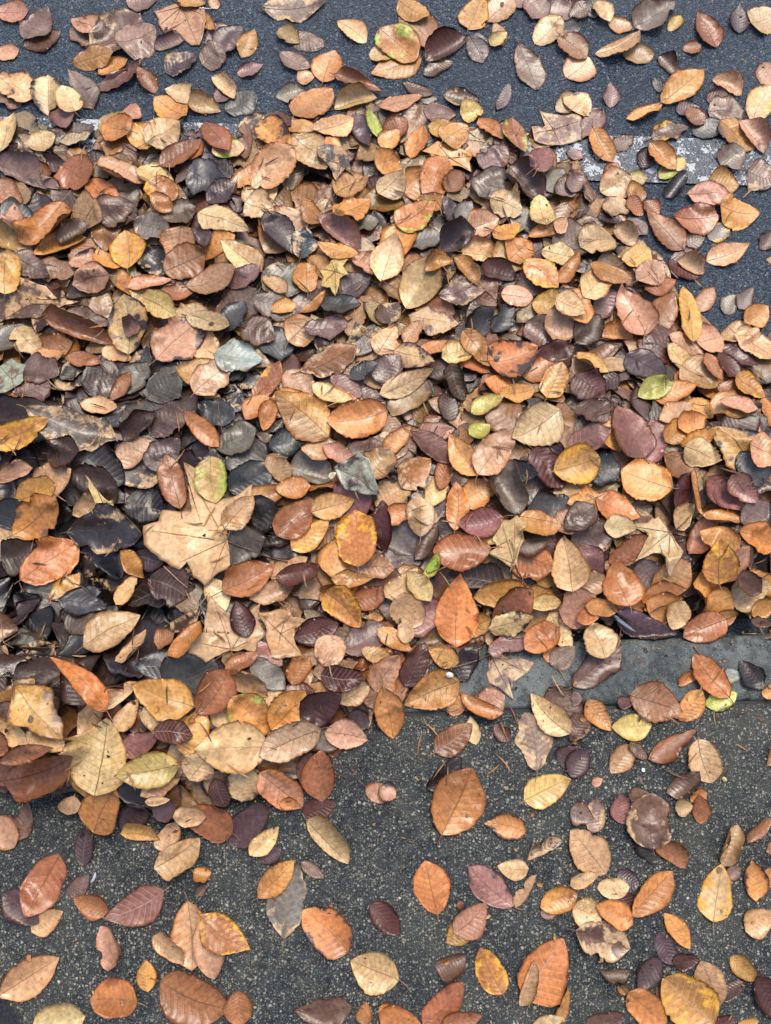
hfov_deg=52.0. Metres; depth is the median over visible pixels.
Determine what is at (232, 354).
beech leaf
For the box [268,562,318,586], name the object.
beech leaf
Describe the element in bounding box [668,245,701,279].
beech leaf
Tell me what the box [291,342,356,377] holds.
beech leaf
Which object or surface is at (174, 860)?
beech leaf
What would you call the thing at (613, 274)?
beech leaf
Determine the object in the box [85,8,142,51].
beech leaf
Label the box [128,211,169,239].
beech leaf
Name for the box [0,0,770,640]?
road
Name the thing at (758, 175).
beech leaf
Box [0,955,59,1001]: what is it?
beech leaf
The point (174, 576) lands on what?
twig
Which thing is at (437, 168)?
beech leaf
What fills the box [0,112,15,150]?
beech leaf
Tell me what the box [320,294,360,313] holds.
beech leaf
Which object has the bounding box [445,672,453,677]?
pebble
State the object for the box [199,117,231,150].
beech leaf
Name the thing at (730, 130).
beech leaf
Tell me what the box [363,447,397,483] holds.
beech leaf
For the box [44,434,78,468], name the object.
beech leaf
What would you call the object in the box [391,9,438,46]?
beech leaf
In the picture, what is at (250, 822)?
beech leaf
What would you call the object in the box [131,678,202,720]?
beech leaf
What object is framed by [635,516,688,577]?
maple leaf
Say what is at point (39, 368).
beech leaf
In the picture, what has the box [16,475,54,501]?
beech leaf
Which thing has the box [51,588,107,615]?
beech leaf
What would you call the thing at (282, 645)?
maple leaf
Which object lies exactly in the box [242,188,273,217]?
beech leaf
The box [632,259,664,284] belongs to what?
beech leaf
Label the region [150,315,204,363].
beech leaf
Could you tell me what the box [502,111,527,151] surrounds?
beech leaf
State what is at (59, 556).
beech leaf
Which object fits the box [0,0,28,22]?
beech leaf
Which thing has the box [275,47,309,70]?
beech leaf
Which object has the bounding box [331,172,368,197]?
beech leaf
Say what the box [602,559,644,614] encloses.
beech leaf
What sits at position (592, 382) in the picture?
beech leaf
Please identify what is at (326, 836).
beech leaf
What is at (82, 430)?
maple leaf
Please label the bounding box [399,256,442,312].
beech leaf
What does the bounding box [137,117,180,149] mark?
beech leaf
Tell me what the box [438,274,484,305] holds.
beech leaf
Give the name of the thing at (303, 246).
beech leaf
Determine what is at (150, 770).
beech leaf
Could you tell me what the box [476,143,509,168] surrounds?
beech leaf
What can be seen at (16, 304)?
maple leaf
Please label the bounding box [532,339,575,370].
beech leaf
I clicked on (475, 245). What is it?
beech leaf
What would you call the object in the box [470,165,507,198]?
beech leaf
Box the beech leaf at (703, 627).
[683,610,736,642]
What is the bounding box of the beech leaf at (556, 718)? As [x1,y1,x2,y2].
[530,693,577,737]
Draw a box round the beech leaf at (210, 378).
[189,359,229,397]
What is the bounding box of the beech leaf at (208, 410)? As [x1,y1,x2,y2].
[198,399,234,426]
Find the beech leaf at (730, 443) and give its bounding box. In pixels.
[714,426,763,478]
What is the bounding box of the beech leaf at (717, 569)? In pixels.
[702,538,739,589]
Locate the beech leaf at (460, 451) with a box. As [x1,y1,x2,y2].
[447,432,487,481]
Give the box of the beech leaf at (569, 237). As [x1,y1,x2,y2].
[552,217,587,254]
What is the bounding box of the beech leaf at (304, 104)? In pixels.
[287,86,333,118]
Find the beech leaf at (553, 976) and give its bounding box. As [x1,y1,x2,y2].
[517,938,568,1013]
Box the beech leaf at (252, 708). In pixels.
[227,692,271,734]
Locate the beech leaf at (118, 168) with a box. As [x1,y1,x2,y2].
[95,154,145,183]
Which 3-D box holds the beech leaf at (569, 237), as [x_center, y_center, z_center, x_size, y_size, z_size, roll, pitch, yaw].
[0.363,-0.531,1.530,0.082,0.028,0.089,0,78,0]
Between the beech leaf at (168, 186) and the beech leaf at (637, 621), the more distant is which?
the beech leaf at (168, 186)
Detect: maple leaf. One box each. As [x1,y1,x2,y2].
[0,277,80,321]
[0,358,25,394]
[0,618,19,647]
[16,404,117,451]
[85,475,113,505]
[143,462,287,585]
[154,0,206,45]
[188,596,264,662]
[258,606,306,659]
[316,144,354,179]
[320,258,347,295]
[334,452,380,495]
[346,322,380,356]
[423,141,474,171]
[450,654,535,699]
[489,516,530,594]
[532,110,582,145]
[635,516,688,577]
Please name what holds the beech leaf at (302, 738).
on the fallen leaves
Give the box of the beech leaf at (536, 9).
[523,0,550,18]
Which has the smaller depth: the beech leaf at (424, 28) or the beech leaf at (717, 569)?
the beech leaf at (717, 569)
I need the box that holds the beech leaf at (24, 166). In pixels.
[0,149,59,188]
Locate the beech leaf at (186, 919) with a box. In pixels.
[170,891,202,970]
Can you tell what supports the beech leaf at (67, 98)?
on the road
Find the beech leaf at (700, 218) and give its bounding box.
[665,202,719,235]
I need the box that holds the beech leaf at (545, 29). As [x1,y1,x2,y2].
[532,14,564,46]
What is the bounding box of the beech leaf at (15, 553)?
[0,538,36,576]
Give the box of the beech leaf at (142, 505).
[123,487,163,522]
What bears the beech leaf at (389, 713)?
on the pavement
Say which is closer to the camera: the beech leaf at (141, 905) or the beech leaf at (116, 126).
the beech leaf at (141, 905)
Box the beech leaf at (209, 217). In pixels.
[192,204,249,231]
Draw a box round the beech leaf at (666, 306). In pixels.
[652,292,678,328]
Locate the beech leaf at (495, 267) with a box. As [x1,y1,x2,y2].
[478,257,517,280]
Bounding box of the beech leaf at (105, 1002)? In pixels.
[90,978,147,1018]
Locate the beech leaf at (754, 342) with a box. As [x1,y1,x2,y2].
[729,327,770,358]
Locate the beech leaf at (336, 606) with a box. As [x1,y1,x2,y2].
[318,585,361,626]
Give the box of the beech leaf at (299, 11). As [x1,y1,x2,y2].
[257,0,325,22]
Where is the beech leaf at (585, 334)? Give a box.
[568,313,604,347]
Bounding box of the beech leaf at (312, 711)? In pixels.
[292,691,341,727]
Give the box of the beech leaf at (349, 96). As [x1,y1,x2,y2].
[326,83,376,111]
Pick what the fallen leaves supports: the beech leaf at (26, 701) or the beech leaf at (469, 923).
the beech leaf at (26, 701)
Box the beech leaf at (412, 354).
[387,342,434,367]
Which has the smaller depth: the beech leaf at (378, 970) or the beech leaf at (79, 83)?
the beech leaf at (378, 970)
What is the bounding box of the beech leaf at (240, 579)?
[211,560,273,597]
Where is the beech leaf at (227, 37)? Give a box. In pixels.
[211,25,242,51]
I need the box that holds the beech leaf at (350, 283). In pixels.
[336,272,370,297]
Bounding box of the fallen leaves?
[0,0,770,1023]
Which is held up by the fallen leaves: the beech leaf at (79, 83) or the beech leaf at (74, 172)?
the beech leaf at (74, 172)
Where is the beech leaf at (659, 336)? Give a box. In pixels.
[637,324,674,363]
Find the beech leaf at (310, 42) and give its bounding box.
[293,31,324,51]
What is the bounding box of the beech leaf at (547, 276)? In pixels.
[516,254,558,287]
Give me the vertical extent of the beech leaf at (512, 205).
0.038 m
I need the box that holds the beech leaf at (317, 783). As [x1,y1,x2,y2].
[300,750,334,808]
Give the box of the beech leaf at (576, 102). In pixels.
[562,92,592,115]
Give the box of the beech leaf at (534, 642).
[523,620,564,653]
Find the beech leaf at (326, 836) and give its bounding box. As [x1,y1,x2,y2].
[302,813,349,863]
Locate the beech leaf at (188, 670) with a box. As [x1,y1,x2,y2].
[160,651,217,693]
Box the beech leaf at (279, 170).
[247,141,296,189]
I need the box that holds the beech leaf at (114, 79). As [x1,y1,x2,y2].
[86,58,140,90]
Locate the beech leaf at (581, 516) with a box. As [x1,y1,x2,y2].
[560,501,597,531]
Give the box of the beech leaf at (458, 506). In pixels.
[446,481,469,535]
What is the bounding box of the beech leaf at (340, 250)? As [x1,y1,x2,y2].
[308,238,357,258]
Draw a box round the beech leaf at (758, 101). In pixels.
[746,85,770,123]
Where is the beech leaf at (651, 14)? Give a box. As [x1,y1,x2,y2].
[629,0,674,31]
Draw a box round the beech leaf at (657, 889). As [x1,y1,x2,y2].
[628,871,674,921]
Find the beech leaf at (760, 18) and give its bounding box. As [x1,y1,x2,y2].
[743,6,770,34]
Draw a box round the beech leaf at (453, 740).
[427,722,471,757]
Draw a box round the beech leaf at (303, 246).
[291,227,317,263]
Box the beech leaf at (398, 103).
[373,94,422,111]
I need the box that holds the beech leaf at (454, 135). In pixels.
[438,122,469,149]
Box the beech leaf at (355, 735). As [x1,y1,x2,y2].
[314,718,367,749]
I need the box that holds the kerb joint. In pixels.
[372,700,770,717]
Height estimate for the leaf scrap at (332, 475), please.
0.008 m
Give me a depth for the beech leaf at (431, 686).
1.31 m
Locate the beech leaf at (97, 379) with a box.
[80,359,119,397]
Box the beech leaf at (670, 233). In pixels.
[647,210,686,252]
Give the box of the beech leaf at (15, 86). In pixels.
[0,71,36,101]
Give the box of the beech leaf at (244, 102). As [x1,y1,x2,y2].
[224,90,256,116]
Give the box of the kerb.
[373,635,770,713]
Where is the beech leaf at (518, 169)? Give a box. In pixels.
[501,156,546,198]
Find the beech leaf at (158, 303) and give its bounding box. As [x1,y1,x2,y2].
[126,288,176,318]
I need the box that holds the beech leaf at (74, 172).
[53,154,93,189]
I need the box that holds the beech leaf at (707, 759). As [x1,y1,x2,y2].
[688,730,722,782]
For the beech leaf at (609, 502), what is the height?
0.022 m
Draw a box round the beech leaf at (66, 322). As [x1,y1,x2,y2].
[33,303,111,344]
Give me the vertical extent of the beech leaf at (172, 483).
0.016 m
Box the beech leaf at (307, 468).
[291,449,332,484]
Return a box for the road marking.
[3,117,770,184]
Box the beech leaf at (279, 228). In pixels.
[260,209,294,254]
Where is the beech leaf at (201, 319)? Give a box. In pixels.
[182,310,228,330]
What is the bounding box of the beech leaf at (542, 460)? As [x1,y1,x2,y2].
[526,444,565,488]
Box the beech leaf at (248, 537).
[227,525,265,564]
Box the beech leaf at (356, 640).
[344,619,385,656]
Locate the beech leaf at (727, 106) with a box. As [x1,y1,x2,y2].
[708,94,743,119]
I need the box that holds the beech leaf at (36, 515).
[6,492,58,539]
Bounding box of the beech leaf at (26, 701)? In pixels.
[5,679,63,739]
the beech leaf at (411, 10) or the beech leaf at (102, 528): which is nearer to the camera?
the beech leaf at (102, 528)
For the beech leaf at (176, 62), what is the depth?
1.65 m
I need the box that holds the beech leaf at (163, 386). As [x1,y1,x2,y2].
[137,366,182,403]
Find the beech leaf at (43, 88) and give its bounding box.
[29,74,59,122]
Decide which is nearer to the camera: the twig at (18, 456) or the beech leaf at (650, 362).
the twig at (18, 456)
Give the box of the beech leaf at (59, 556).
[14,536,79,585]
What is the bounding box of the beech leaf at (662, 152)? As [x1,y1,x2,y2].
[648,137,676,168]
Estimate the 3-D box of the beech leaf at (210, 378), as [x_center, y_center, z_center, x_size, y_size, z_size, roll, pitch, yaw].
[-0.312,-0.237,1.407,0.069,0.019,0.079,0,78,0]
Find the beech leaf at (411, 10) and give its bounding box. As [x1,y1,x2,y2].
[396,0,429,21]
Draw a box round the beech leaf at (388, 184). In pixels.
[374,169,406,199]
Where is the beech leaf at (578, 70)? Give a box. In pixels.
[561,56,596,81]
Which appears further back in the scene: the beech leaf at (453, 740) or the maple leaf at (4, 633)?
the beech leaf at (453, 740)
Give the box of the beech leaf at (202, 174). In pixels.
[185,158,224,194]
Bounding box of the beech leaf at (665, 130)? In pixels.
[644,120,688,141]
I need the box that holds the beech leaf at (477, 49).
[466,31,489,62]
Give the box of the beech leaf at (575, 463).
[548,442,600,484]
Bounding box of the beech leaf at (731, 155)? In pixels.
[716,142,745,169]
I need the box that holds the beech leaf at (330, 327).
[297,314,347,339]
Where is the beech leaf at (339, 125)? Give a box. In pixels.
[310,114,353,136]
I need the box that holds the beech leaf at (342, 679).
[314,665,364,691]
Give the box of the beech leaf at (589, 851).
[569,829,613,880]
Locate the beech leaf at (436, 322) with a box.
[408,305,457,335]
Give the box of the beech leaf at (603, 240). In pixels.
[573,223,616,253]
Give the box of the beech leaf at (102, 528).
[59,503,141,554]
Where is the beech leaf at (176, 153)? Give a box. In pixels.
[151,139,200,167]
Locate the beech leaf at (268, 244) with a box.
[257,205,308,253]
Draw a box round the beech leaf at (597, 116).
[577,107,605,137]
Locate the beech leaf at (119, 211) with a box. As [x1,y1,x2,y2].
[96,193,133,227]
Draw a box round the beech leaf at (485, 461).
[471,429,514,483]
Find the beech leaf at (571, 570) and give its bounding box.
[551,535,590,597]
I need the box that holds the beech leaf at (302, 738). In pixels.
[259,721,330,762]
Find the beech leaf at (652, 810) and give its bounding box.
[626,793,671,855]
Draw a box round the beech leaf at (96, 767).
[58,718,127,802]
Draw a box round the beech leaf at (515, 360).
[480,339,537,377]
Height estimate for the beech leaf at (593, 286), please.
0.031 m
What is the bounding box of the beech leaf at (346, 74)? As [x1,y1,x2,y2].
[329,66,381,91]
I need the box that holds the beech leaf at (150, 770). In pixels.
[114,751,188,789]
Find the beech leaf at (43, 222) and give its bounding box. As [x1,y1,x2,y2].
[12,194,71,244]
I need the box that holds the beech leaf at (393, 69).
[370,49,429,79]
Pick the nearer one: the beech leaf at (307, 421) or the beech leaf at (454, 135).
the beech leaf at (307, 421)
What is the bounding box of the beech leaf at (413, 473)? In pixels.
[397,456,430,489]
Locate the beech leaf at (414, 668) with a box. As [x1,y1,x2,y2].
[399,642,429,692]
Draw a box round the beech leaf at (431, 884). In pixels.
[413,860,450,922]
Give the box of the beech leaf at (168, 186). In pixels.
[139,175,177,200]
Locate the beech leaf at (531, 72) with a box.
[514,37,546,90]
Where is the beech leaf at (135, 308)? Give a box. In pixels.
[107,294,147,361]
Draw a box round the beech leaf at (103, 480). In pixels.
[70,462,117,504]
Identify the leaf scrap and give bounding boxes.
[329,472,335,478]
[427,558,436,571]
[614,615,635,631]
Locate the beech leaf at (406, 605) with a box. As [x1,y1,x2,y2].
[389,592,425,627]
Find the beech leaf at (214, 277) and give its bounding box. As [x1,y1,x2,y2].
[182,262,235,294]
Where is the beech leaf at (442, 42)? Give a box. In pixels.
[424,26,474,61]
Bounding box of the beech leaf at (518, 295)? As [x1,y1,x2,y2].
[493,285,532,306]
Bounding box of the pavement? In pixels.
[0,704,770,1023]
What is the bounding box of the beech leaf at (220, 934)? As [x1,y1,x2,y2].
[196,908,249,954]
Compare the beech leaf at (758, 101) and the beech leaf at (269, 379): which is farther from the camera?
the beech leaf at (758, 101)
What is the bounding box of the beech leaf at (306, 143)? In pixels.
[288,132,327,168]
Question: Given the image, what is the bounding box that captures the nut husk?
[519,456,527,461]
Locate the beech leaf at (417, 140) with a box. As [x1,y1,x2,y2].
[404,125,428,161]
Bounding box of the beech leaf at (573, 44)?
[556,30,588,58]
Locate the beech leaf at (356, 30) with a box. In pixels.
[329,18,367,42]
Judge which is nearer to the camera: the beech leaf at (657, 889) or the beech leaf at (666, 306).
the beech leaf at (657, 889)
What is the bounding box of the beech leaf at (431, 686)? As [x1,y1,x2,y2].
[404,669,464,709]
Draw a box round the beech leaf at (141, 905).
[103,884,171,927]
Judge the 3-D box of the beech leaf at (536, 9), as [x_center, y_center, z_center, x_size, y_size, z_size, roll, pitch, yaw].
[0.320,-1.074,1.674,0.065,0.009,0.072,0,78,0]
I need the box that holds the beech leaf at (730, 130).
[714,115,753,151]
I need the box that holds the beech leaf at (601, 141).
[589,120,615,161]
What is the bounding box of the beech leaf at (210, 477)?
[193,448,226,502]
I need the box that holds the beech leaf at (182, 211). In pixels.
[159,198,196,223]
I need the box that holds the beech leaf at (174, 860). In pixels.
[148,838,199,881]
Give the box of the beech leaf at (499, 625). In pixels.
[479,610,533,638]
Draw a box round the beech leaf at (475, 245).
[455,235,495,261]
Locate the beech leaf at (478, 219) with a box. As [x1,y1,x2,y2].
[462,208,498,236]
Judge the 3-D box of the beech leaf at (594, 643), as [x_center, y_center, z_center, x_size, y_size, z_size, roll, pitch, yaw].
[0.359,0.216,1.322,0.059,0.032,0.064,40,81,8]
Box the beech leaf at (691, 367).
[671,353,717,388]
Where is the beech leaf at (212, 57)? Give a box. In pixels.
[199,39,225,70]
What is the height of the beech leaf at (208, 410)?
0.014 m
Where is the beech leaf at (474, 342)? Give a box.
[459,325,489,365]
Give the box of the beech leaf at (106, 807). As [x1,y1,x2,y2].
[78,789,119,841]
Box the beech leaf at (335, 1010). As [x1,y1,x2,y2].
[294,996,363,1023]
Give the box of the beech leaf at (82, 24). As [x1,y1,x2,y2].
[70,13,110,32]
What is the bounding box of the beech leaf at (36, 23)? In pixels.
[18,6,52,43]
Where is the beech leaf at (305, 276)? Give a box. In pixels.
[292,262,318,298]
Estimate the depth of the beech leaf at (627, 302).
1.49 m
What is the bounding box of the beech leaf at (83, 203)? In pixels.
[65,189,102,228]
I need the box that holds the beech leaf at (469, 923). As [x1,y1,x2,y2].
[448,903,486,940]
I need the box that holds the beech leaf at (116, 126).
[101,112,137,140]
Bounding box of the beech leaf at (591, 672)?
[566,644,621,689]
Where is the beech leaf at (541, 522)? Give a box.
[513,509,561,535]
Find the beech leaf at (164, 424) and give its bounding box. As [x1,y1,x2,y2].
[148,401,185,437]
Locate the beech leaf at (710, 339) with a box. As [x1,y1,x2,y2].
[694,323,723,352]
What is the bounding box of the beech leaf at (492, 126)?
[476,113,503,138]
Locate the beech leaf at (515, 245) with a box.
[502,236,534,263]
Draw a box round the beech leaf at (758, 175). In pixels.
[742,157,770,191]
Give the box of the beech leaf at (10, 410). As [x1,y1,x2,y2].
[0,393,46,424]
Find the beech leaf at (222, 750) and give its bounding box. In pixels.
[194,720,276,774]
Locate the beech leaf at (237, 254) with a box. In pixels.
[220,239,268,275]
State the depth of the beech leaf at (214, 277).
1.50 m
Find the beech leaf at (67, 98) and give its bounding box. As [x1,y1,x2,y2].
[55,85,83,116]
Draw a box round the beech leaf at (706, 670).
[692,654,734,706]
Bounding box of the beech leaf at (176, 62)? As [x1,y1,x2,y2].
[158,50,197,76]
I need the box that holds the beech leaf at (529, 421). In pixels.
[512,401,566,445]
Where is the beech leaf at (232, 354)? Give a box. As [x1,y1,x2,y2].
[208,338,262,371]
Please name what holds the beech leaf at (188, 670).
on the fallen leaves
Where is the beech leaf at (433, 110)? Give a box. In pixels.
[423,102,455,121]
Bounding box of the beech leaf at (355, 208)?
[330,197,369,220]
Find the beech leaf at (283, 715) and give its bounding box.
[264,690,306,735]
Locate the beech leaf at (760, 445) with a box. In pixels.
[744,431,770,467]
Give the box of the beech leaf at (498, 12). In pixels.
[481,0,515,25]
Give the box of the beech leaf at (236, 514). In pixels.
[220,496,254,535]
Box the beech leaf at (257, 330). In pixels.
[235,315,275,345]
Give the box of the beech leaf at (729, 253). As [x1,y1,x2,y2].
[706,242,749,265]
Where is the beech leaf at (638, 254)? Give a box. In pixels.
[618,244,651,266]
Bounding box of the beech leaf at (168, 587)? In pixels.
[148,565,187,607]
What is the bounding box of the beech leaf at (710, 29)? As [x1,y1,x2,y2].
[695,10,723,52]
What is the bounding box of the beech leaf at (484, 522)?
[458,506,512,537]
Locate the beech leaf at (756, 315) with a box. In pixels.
[738,303,768,328]
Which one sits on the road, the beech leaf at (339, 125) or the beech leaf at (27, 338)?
the beech leaf at (339, 125)
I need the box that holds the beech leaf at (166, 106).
[149,94,187,119]
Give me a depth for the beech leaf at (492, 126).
1.59 m
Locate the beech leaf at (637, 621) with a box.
[612,605,679,639]
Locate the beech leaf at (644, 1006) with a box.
[622,985,666,1023]
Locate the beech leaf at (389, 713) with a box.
[374,686,405,745]
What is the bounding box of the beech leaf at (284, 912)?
[265,863,307,952]
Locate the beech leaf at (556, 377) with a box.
[539,360,569,401]
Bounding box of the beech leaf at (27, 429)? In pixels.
[0,416,47,451]
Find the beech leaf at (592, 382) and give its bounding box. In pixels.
[570,368,606,399]
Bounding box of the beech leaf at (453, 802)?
[431,768,486,844]
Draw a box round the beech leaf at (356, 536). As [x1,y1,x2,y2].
[335,510,376,574]
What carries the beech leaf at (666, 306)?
on the fallen leaves
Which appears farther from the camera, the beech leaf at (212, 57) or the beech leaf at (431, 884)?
the beech leaf at (212, 57)
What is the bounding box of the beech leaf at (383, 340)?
[371,324,398,357]
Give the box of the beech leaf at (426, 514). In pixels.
[405,496,435,545]
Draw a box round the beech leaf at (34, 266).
[14,248,49,278]
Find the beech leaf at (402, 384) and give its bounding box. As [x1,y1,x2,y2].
[373,368,433,398]
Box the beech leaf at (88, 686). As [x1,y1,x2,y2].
[50,657,113,721]
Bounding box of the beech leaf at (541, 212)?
[529,194,555,230]
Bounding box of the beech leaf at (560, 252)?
[536,240,574,264]
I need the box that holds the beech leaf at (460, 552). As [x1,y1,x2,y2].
[433,532,502,571]
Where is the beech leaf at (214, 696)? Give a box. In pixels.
[194,669,236,718]
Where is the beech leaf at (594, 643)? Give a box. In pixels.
[583,623,621,663]
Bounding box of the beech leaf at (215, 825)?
[189,804,239,842]
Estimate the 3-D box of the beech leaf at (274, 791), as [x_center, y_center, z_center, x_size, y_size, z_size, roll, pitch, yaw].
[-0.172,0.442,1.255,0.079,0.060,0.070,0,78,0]
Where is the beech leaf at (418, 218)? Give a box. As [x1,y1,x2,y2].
[393,200,434,232]
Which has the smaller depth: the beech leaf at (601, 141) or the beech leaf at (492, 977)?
the beech leaf at (492, 977)
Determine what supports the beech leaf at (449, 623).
on the fallen leaves
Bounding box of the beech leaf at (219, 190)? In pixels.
[200,177,236,208]
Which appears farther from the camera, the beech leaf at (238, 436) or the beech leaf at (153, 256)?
the beech leaf at (153, 256)
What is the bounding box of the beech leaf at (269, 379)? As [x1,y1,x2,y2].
[247,361,282,404]
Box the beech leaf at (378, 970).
[350,951,408,995]
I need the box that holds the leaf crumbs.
[0,2,770,1023]
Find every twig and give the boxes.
[0,450,46,459]
[104,669,125,691]
[163,566,187,587]
[217,399,222,449]
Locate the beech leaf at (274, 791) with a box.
[253,769,303,810]
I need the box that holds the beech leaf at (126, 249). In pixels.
[109,230,145,272]
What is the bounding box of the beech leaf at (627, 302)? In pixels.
[615,284,659,339]
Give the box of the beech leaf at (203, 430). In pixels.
[177,407,218,446]
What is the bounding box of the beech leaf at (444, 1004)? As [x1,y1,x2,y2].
[421,982,463,1023]
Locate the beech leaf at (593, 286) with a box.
[580,268,611,299]
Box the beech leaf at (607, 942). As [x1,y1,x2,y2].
[566,920,630,962]
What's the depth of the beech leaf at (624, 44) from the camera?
1.66 m
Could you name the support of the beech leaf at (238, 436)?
on the fallen leaves
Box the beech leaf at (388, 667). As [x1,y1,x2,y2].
[367,655,400,701]
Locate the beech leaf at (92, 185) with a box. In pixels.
[85,178,120,205]
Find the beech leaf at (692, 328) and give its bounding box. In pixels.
[678,286,702,345]
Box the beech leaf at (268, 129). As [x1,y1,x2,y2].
[254,114,291,144]
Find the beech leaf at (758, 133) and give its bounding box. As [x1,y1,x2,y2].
[736,117,770,153]
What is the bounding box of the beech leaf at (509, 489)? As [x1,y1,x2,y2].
[489,452,528,514]
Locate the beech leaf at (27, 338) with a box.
[8,322,41,353]
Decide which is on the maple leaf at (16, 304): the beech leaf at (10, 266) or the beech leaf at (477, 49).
the beech leaf at (10, 266)
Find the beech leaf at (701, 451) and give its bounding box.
[676,436,721,466]
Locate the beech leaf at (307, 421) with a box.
[274,391,332,442]
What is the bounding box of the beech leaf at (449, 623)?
[433,573,478,653]
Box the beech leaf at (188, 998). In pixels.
[150,969,225,1023]
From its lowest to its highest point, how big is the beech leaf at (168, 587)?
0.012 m
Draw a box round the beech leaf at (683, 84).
[654,68,704,105]
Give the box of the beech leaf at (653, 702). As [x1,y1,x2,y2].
[624,680,682,722]
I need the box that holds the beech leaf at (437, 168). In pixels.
[419,155,452,206]
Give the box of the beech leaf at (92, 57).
[67,44,113,70]
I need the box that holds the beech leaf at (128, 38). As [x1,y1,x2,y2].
[107,22,156,61]
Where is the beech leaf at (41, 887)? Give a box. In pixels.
[18,849,66,917]
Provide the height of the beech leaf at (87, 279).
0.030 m
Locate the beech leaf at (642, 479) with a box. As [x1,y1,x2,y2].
[621,457,678,500]
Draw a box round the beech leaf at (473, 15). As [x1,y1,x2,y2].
[458,0,488,31]
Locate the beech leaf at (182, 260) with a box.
[158,241,205,279]
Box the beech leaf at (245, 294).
[216,286,258,320]
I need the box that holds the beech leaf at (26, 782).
[0,755,71,803]
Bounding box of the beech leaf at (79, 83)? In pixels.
[67,69,99,112]
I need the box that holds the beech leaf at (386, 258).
[369,232,404,285]
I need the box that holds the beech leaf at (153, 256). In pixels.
[137,244,166,275]
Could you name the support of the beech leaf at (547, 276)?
on the fallen leaves
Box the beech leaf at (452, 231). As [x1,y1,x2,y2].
[432,215,475,251]
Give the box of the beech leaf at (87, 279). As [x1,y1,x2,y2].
[72,261,115,293]
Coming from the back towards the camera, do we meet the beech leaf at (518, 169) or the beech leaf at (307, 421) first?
the beech leaf at (518, 169)
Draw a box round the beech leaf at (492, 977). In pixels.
[475,948,508,1002]
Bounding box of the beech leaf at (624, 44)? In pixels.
[589,30,640,56]
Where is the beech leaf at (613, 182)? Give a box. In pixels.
[595,165,631,197]
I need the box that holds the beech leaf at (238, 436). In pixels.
[216,419,255,455]
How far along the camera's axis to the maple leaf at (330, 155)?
1.56 m
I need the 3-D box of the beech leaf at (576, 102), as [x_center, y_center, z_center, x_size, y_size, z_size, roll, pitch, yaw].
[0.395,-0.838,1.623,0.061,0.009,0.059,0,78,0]
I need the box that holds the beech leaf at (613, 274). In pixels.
[583,261,632,283]
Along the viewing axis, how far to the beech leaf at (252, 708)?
1.25 m
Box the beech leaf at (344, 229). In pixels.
[309,209,361,248]
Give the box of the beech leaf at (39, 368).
[15,351,58,383]
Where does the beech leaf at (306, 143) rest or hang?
on the fallen leaves
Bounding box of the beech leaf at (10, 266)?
[0,249,21,300]
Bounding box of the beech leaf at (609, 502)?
[587,490,639,519]
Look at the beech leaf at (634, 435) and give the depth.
1.39 m
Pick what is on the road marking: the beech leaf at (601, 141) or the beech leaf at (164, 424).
the beech leaf at (601, 141)
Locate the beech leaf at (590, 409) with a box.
[570,398,611,422]
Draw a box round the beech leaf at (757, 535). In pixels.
[732,521,770,554]
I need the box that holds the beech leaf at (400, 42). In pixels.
[374,21,420,62]
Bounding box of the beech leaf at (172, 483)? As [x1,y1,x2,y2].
[156,454,186,517]
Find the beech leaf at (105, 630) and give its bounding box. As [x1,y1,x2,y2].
[74,610,139,652]
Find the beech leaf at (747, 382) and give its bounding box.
[728,368,765,397]
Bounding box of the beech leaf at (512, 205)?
[483,183,522,217]
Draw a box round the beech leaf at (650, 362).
[620,346,666,376]
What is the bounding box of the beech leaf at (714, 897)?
[697,864,732,933]
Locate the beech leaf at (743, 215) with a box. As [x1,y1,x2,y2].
[712,193,760,230]
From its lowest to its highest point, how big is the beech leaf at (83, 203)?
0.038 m
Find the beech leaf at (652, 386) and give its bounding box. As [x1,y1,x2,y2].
[632,374,673,399]
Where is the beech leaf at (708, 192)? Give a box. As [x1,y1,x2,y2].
[680,180,729,204]
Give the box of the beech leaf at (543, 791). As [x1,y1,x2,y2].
[518,774,570,809]
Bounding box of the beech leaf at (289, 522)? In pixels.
[272,498,312,539]
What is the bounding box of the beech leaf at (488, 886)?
[468,864,525,909]
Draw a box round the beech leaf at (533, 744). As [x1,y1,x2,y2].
[514,712,553,781]
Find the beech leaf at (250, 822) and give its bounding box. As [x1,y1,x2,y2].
[225,802,268,851]
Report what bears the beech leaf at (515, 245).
on the fallen leaves
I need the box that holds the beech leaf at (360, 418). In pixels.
[327,398,392,438]
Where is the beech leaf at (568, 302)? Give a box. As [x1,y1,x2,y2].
[550,289,586,315]
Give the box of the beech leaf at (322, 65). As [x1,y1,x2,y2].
[310,50,342,85]
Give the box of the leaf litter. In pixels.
[5,157,770,800]
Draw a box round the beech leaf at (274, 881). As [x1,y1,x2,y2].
[252,860,294,901]
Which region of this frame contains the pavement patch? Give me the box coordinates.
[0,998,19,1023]
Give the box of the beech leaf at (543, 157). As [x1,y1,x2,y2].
[529,145,554,176]
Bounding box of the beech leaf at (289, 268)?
[261,261,300,296]
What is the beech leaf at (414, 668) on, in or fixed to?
on the fallen leaves
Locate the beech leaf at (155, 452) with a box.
[136,437,180,471]
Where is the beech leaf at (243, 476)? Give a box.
[228,459,271,494]
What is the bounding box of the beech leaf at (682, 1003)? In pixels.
[661,973,720,1023]
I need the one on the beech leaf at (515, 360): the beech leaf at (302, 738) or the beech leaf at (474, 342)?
the beech leaf at (474, 342)
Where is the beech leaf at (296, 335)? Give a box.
[283,313,315,350]
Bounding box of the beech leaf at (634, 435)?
[611,406,656,463]
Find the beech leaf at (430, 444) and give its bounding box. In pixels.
[403,426,450,463]
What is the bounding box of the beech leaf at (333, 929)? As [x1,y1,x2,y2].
[302,906,354,959]
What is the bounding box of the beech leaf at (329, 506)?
[301,492,354,519]

